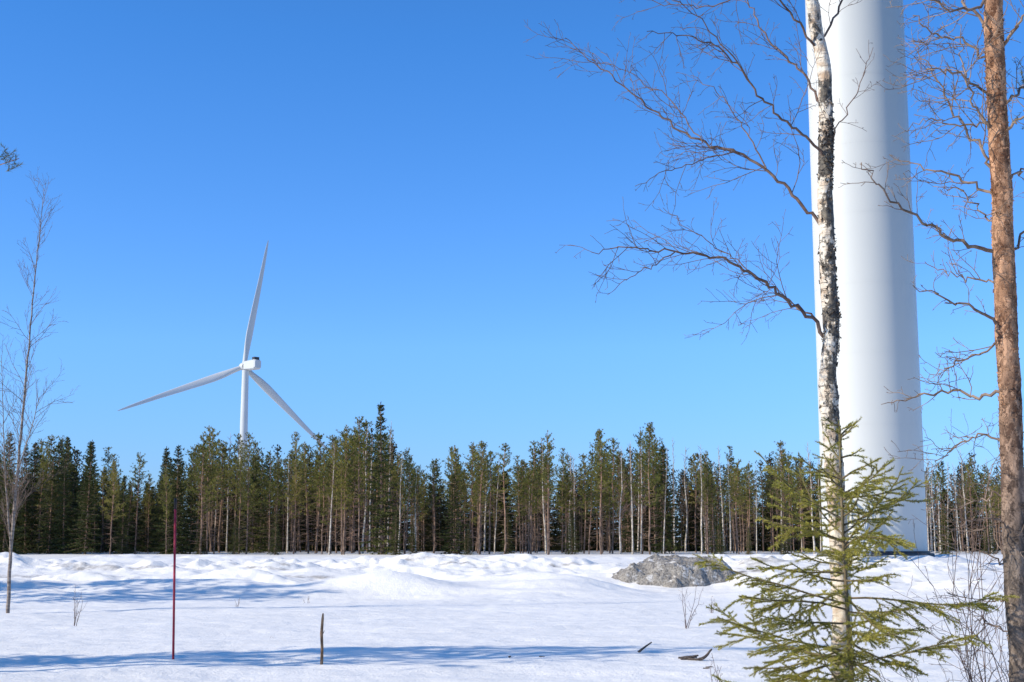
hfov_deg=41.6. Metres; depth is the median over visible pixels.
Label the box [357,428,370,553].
birch tree
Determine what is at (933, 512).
birch tree
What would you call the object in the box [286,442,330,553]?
pine tree
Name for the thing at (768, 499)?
pine tree
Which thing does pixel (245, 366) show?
wind turbine
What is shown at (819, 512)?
birch tree
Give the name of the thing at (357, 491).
pine tree
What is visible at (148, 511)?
pine tree
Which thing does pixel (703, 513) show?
birch tree
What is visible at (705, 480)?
pine tree
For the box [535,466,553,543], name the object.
pine tree
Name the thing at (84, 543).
spruce tree
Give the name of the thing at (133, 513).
spruce tree
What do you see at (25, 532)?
spruce tree
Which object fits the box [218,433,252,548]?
pine tree
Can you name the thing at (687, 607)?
bare shrub
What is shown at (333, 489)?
pine tree
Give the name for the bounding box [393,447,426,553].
pine tree
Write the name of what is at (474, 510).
pine tree
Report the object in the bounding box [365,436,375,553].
birch tree
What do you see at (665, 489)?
birch tree
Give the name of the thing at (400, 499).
birch tree
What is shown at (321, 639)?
broken stick
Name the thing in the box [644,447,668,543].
pine tree
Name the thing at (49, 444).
pine tree
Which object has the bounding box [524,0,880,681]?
birch tree
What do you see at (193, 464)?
pine tree
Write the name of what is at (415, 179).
sky
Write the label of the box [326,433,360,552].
pine tree
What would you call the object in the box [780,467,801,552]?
pine tree
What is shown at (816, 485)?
pine tree
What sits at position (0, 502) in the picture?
spruce tree
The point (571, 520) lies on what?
spruce tree
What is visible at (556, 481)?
pine tree
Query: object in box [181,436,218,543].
pine tree
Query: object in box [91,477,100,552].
pine tree
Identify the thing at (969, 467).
pine tree
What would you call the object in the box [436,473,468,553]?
spruce tree
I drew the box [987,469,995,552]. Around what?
birch tree
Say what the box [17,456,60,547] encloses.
spruce tree
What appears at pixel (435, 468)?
pine tree
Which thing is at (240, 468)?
pine tree
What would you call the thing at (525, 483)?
pine tree
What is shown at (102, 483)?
pine tree
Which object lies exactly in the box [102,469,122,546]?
pine tree
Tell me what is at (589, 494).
pine tree
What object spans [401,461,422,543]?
pine tree
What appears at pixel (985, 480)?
pine tree
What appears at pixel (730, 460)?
pine tree
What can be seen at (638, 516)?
birch tree
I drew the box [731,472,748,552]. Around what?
pine tree
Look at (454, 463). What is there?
pine tree
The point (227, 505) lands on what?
birch tree
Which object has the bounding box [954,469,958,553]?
birch tree
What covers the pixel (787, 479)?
pine tree
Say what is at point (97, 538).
spruce tree
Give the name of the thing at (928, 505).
pine tree
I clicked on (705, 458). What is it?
pine tree
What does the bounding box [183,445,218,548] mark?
pine tree
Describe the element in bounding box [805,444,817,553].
birch tree
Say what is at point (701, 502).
birch tree
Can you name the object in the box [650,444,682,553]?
spruce tree
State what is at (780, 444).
pine tree
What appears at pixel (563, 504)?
pine tree
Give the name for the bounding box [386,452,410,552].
pine tree
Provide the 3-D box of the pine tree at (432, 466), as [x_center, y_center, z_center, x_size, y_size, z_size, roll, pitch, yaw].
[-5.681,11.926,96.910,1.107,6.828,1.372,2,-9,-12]
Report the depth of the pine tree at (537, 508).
91.80 m
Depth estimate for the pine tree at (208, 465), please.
85.03 m
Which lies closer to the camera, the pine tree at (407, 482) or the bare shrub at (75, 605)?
the bare shrub at (75, 605)
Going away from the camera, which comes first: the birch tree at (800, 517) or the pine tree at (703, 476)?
the pine tree at (703, 476)
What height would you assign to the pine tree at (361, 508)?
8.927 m
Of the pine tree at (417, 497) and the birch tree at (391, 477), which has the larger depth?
the pine tree at (417, 497)
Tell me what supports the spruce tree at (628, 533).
on the ground
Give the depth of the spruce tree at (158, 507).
96.58 m
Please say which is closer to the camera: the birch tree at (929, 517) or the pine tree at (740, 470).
the pine tree at (740, 470)
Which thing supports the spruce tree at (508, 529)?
on the ground
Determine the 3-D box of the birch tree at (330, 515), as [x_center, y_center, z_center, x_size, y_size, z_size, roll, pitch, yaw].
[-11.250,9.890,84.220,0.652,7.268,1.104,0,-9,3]
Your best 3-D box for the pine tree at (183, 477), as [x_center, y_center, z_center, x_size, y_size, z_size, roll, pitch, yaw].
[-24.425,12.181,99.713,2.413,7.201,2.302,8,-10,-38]
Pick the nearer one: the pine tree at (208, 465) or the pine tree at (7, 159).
the pine tree at (7, 159)
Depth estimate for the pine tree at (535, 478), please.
87.02 m
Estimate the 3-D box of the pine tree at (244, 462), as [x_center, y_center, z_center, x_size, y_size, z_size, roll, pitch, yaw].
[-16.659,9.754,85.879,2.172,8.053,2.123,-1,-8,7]
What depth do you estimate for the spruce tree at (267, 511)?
100.04 m
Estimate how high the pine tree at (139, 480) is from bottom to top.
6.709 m
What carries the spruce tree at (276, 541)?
on the ground
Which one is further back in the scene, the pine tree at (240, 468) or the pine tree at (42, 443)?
the pine tree at (42, 443)
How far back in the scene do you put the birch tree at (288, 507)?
90.25 m
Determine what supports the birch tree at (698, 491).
on the ground
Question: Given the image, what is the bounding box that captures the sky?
[0,0,1023,538]
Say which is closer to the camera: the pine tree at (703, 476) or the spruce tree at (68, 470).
the pine tree at (703, 476)
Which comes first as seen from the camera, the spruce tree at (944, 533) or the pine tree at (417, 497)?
the spruce tree at (944, 533)
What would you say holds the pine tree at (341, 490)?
on the ground
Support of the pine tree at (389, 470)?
on the ground
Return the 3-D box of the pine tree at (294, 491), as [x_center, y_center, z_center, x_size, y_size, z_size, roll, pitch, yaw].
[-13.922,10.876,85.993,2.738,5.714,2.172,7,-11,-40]
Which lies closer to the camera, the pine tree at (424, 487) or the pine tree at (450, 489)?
the pine tree at (450, 489)
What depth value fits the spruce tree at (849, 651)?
8.19 m
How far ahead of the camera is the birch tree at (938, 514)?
95.02 m
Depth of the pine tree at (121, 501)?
87.24 m
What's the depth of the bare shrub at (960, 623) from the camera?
9.52 m
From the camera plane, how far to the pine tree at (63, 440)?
97.73 m
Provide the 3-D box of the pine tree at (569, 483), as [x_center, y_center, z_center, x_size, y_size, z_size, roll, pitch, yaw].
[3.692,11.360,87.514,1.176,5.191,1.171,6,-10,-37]
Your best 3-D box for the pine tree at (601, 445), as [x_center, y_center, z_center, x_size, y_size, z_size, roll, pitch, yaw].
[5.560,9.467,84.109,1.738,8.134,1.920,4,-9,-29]
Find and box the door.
[850,469,871,519]
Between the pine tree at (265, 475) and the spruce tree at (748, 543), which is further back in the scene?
the pine tree at (265, 475)
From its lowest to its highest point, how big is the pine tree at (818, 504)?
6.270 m
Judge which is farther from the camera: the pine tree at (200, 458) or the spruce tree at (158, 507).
the spruce tree at (158, 507)
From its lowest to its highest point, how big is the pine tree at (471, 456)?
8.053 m
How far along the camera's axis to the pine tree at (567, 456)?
100.91 m
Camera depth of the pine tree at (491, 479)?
86.57 m
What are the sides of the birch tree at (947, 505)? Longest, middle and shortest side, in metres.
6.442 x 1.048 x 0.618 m
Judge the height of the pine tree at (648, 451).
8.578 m
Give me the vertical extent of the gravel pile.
1.204 m
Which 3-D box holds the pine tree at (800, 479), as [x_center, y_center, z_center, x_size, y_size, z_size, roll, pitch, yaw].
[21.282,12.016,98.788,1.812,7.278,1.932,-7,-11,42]
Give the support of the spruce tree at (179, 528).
on the ground
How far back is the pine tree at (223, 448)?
93.59 m
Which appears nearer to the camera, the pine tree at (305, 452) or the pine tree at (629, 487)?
the pine tree at (305, 452)
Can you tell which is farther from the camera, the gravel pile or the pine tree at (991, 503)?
the pine tree at (991, 503)
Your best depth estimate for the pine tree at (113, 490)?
84.09 m
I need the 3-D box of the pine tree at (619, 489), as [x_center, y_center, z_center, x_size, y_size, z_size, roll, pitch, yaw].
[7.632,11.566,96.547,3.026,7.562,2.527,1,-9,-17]
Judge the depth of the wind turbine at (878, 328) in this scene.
56.31 m
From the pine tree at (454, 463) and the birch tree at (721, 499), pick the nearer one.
the pine tree at (454, 463)
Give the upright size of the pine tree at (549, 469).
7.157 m
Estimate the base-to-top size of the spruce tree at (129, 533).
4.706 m
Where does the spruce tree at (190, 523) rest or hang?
on the ground
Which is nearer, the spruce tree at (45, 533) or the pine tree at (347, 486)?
the spruce tree at (45, 533)
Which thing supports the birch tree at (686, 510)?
on the ground
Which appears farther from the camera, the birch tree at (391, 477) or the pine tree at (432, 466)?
the pine tree at (432, 466)
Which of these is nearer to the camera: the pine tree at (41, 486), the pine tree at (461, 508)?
the pine tree at (41, 486)
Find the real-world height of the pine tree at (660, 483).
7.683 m
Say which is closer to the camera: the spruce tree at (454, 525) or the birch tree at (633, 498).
the spruce tree at (454, 525)
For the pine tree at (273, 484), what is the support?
on the ground
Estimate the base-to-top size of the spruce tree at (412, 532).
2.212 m
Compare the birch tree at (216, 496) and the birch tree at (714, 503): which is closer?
the birch tree at (714, 503)
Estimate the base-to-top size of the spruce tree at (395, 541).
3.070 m
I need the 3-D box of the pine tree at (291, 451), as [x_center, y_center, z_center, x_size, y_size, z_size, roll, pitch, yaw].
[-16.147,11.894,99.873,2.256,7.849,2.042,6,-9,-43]
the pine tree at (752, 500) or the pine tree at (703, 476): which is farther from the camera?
the pine tree at (752, 500)
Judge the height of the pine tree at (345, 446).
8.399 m
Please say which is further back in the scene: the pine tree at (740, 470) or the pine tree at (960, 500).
the pine tree at (960, 500)
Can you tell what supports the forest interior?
on the ground
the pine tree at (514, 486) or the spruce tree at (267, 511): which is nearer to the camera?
the pine tree at (514, 486)
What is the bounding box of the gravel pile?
[611,553,734,587]
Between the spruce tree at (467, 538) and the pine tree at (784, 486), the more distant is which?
the pine tree at (784, 486)
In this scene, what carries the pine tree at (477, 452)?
on the ground
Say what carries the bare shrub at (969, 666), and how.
on the ground
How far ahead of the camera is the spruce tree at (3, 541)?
84.39 m
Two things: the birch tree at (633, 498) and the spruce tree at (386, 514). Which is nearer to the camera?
the spruce tree at (386, 514)
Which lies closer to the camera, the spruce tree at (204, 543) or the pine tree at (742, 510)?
the spruce tree at (204, 543)
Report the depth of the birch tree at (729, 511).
85.61 m
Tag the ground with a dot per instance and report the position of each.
(425, 616)
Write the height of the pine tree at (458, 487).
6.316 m
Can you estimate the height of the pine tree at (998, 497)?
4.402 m
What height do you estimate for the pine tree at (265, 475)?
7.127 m
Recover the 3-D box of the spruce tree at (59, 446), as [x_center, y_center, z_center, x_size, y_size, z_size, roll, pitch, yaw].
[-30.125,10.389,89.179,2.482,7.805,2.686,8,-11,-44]
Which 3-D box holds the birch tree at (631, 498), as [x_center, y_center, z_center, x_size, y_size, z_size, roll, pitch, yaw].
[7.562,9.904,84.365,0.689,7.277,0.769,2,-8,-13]
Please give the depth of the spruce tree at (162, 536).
88.07 m
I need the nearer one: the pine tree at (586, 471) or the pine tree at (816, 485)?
the pine tree at (586, 471)
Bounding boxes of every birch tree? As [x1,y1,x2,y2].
[0,166,74,612]
[212,453,218,519]
[225,433,234,551]
[279,459,295,552]
[325,443,336,554]
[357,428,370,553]
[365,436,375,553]
[386,420,394,543]
[397,456,406,554]
[411,468,420,537]
[412,467,421,551]
[476,451,489,551]
[491,459,500,552]
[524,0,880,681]
[538,439,554,553]
[566,453,580,550]
[571,460,581,549]
[612,448,632,553]
[627,445,635,552]
[628,445,637,554]
[635,452,646,553]
[636,451,642,551]
[660,448,668,553]
[671,440,678,552]
[675,447,691,551]
[693,445,705,552]
[695,463,705,551]
[696,458,704,553]
[713,464,719,547]
[717,445,725,551]
[726,461,733,553]
[752,470,762,552]
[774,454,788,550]
[797,464,806,551]
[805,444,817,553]
[815,460,821,550]
[925,453,936,551]
[925,464,932,551]
[925,475,931,550]
[928,460,937,552]
[935,479,941,545]
[936,470,942,551]
[945,465,951,550]
[952,465,961,551]
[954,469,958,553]
[958,450,972,552]
[958,466,970,543]
[986,461,993,547]
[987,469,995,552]
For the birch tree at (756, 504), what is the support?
on the ground
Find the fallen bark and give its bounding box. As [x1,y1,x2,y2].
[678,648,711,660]
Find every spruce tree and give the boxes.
[0,431,28,553]
[0,457,7,550]
[6,442,46,552]
[14,445,40,552]
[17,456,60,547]
[31,445,66,553]
[37,439,73,552]
[45,439,83,553]
[46,436,75,548]
[50,460,79,553]
[64,440,102,553]
[66,464,87,550]
[73,442,101,550]
[86,470,119,552]
[111,475,134,553]
[112,486,143,553]
[120,480,134,551]
[131,482,156,552]
[146,457,189,553]
[147,446,180,552]
[149,457,173,551]
[153,445,196,553]
[180,470,199,552]
[192,524,204,553]
[201,523,209,553]
[227,456,272,552]
[228,517,242,553]
[253,455,285,551]
[267,514,282,554]
[358,402,401,554]
[390,508,404,554]
[407,521,418,553]
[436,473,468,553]
[461,523,473,554]
[499,507,515,554]
[563,510,582,554]
[615,472,640,552]
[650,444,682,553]
[692,417,1019,681]
[698,471,726,553]
[715,518,728,553]
[745,528,753,554]
[778,512,792,554]
[815,482,822,551]
[935,503,955,554]
[978,505,999,553]
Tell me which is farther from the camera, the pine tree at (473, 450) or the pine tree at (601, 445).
the pine tree at (473, 450)
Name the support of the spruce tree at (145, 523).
on the ground
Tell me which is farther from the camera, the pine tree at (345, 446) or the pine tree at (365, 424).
the pine tree at (365, 424)
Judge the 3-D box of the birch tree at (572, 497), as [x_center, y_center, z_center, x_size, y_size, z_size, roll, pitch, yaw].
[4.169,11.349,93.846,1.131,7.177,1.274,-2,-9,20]
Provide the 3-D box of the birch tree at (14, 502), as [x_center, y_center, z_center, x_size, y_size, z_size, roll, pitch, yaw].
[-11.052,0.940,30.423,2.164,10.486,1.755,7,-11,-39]
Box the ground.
[0,540,1008,681]
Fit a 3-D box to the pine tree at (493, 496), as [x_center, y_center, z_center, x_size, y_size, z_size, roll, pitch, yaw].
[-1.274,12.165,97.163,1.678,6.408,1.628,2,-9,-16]
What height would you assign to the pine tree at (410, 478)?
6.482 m
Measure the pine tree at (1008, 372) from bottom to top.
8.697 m
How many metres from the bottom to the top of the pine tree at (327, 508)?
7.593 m
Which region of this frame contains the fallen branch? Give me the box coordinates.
[638,642,651,652]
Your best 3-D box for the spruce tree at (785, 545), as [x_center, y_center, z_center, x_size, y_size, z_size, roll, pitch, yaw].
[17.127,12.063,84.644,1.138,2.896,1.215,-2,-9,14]
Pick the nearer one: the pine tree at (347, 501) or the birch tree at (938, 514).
the pine tree at (347, 501)
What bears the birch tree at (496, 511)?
on the ground
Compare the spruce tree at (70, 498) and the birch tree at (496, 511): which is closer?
the spruce tree at (70, 498)
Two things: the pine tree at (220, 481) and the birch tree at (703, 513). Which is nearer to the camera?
the pine tree at (220, 481)
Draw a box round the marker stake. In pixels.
[172,498,176,658]
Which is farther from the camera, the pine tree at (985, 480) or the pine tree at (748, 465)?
the pine tree at (748, 465)
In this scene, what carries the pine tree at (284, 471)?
on the ground
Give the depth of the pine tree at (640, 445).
100.69 m
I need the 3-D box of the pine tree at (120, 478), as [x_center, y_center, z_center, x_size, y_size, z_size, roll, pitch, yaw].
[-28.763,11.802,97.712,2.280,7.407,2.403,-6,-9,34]
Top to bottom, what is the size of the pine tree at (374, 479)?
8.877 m
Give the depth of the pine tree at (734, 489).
85.32 m
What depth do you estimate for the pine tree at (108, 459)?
100.64 m
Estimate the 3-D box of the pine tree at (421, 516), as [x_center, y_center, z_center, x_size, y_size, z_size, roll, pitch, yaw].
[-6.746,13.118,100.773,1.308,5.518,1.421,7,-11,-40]
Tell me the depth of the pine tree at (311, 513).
94.44 m
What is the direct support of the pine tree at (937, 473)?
on the ground
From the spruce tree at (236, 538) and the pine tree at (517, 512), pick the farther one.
the pine tree at (517, 512)
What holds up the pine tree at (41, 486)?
on the ground
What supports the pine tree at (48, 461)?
on the ground
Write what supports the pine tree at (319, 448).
on the ground
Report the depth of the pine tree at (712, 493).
86.12 m
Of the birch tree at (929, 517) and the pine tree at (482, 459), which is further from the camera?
the birch tree at (929, 517)
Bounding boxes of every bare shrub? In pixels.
[72,591,83,625]
[679,585,701,628]
[710,653,720,681]
[869,654,948,681]
[872,481,1008,681]
[874,409,1022,681]
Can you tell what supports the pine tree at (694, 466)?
on the ground
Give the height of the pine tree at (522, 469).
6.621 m
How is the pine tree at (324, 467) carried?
on the ground
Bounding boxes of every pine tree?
[0,142,24,171]
[19,438,50,526]
[21,434,79,522]
[33,455,49,553]
[37,448,59,553]
[55,435,73,487]
[90,467,111,550]
[91,446,118,550]
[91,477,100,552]
[99,461,129,553]
[100,453,129,551]
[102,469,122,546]
[112,476,139,547]
[118,479,140,553]
[124,452,150,553]
[139,473,158,553]
[152,468,175,553]
[172,464,193,533]
[173,458,188,512]
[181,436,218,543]
[183,443,226,553]
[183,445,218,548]
[184,425,224,553]
[185,444,198,541]
[188,428,231,551]
[198,441,246,552]
[205,460,227,553]
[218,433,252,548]
[227,451,259,553]
[233,432,268,553]
[238,466,260,553]
[245,440,263,548]
[254,451,284,552]
[254,458,280,551]
[258,458,291,545]
[265,464,285,549]
[270,458,291,551]
[276,467,318,553]
[282,431,307,552]
[282,449,303,551]
[283,449,311,551]
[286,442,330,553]
[297,432,334,552]
[302,455,333,552]
[305,434,361,553]
[311,454,335,553]
[314,424,365,554]
[318,434,343,548]
[320,440,354,552]
[320,453,342,552]
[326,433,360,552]
[333,460,349,554]
[334,440,366,543]
[335,416,376,553]
[337,429,377,552]
[342,457,369,552]
[349,419,378,551]
[357,434,392,547]
[372,435,394,551]
[373,429,403,545]
[383,461,398,543]
[384,455,432,553]
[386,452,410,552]
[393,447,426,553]
[399,468,430,552]
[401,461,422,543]
[417,473,430,551]
[418,480,429,551]
[423,459,445,553]
[427,460,439,548]
[439,445,467,551]
[440,447,466,551]
[443,463,468,549]
[444,469,471,549]
[459,445,489,551]
[460,442,481,550]
[466,478,492,552]
[468,441,493,554]
[470,440,491,553]
[479,451,500,553]
[484,466,503,540]
[491,442,521,553]
[506,440,555,553]
[506,455,527,552]
[508,460,533,552]
[508,472,526,551]
[510,461,538,551]
[518,470,545,553]
[524,472,542,552]
[532,468,542,552]
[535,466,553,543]
[536,444,564,554]
[537,429,559,554]
[547,472,581,553]
[549,448,575,552]
[560,452,575,516]
[561,476,575,553]
[569,453,598,553]
[570,472,608,553]
[577,429,620,551]
[582,441,616,552]
[587,429,613,553]
[593,462,627,552]
[595,437,635,553]
[598,451,637,550]
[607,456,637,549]
[615,465,642,527]
[624,422,666,554]
[627,455,653,553]
[633,428,650,551]
[637,426,669,552]
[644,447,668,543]
[653,445,669,546]
[686,453,706,552]
[691,450,724,546]
[696,467,712,553]
[697,462,721,553]
[703,475,720,553]
[717,445,746,552]
[722,473,748,551]
[724,466,750,553]
[725,459,750,552]
[731,468,762,552]
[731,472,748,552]
[736,460,763,552]
[750,473,786,552]
[768,439,798,552]
[770,450,799,551]
[778,455,797,552]
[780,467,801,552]
[792,457,815,551]
[802,478,820,515]
[807,476,822,543]
[838,0,1023,681]
[925,475,935,543]
[930,462,947,548]
[956,466,983,551]
[961,456,979,553]
[976,465,995,553]
[978,479,997,544]
[984,486,1002,553]
[986,479,1000,551]
[996,470,1001,539]
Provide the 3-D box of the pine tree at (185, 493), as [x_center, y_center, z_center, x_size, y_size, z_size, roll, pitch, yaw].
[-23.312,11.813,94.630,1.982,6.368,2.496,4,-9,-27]
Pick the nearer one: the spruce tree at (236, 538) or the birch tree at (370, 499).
the spruce tree at (236, 538)
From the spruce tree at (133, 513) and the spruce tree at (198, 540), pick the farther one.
the spruce tree at (133, 513)
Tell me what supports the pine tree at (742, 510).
on the ground
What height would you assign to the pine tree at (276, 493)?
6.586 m
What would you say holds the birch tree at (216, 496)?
on the ground
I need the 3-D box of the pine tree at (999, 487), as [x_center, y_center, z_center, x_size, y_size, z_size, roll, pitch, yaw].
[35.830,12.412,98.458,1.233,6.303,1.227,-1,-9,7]
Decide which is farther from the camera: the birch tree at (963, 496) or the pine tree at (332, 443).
the birch tree at (963, 496)
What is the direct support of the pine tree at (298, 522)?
on the ground
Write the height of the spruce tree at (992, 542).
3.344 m
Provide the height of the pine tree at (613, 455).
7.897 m
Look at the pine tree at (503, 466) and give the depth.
84.33 m
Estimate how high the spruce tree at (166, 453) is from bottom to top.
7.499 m
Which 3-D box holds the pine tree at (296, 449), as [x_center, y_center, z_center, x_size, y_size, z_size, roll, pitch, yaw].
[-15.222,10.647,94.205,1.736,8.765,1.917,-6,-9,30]
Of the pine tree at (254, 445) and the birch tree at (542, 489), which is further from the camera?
the pine tree at (254, 445)
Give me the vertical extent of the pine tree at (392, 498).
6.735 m
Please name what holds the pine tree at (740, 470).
on the ground
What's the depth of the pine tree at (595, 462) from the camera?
99.69 m
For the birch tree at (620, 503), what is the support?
on the ground
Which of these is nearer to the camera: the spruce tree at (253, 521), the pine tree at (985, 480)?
the pine tree at (985, 480)
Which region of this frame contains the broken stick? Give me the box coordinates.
[320,613,323,664]
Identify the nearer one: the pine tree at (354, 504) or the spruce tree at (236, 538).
the spruce tree at (236, 538)
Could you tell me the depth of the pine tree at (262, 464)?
96.54 m
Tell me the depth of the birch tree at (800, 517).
98.93 m
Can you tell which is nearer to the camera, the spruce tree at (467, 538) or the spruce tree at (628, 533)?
the spruce tree at (467, 538)
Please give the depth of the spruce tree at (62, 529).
85.25 m
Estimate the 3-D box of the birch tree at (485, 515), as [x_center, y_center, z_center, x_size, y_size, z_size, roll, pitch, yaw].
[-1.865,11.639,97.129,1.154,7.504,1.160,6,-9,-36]
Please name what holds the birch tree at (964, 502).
on the ground
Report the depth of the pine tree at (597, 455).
90.94 m
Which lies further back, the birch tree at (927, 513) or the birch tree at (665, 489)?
the birch tree at (927, 513)
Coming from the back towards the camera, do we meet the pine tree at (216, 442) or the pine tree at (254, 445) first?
the pine tree at (216, 442)
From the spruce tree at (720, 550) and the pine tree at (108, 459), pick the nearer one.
the spruce tree at (720, 550)
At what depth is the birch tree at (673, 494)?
95.23 m
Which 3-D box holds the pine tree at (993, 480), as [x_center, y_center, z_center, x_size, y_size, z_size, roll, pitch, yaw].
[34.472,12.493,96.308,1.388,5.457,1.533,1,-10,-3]
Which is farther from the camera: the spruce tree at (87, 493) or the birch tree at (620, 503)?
the spruce tree at (87, 493)
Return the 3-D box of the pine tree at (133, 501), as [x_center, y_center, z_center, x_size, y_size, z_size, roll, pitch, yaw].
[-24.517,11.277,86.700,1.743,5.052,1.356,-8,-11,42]
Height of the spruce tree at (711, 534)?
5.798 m
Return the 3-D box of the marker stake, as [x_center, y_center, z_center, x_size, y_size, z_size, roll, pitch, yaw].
[-4.600,3.380,18.369,0.090,2.465,0.036,0,-8,0]
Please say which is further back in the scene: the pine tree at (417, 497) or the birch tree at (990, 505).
the pine tree at (417, 497)
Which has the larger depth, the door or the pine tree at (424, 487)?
the pine tree at (424, 487)
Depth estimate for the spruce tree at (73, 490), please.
94.79 m
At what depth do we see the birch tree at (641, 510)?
87.29 m
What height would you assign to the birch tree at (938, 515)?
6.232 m
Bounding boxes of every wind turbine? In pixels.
[118,240,327,496]
[805,0,934,557]
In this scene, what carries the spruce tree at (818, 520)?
on the ground
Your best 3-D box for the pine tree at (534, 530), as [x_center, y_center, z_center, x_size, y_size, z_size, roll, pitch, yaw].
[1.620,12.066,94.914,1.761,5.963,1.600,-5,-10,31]
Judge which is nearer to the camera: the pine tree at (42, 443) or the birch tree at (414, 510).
the birch tree at (414, 510)
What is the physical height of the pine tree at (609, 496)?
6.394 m
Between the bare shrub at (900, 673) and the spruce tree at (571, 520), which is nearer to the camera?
the bare shrub at (900, 673)
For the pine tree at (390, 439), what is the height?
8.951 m
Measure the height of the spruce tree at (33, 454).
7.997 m
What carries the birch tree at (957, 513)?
on the ground
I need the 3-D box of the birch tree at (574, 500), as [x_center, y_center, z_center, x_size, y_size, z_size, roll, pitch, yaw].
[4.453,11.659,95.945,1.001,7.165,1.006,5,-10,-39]
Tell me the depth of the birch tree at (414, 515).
85.20 m
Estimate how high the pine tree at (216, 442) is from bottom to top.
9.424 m
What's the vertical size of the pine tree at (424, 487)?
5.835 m
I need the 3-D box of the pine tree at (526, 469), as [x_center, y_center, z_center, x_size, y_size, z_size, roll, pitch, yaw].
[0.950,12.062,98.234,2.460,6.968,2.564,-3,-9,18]
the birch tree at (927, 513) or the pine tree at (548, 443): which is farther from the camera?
the birch tree at (927, 513)
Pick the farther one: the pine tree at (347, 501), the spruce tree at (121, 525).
the pine tree at (347, 501)
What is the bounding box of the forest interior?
[0,428,1001,551]
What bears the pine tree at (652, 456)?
on the ground
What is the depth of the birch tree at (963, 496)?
94.25 m
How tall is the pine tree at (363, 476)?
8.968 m
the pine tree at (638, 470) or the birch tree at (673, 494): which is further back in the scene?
the birch tree at (673, 494)
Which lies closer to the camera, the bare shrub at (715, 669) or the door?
the bare shrub at (715, 669)
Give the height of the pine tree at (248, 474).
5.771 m

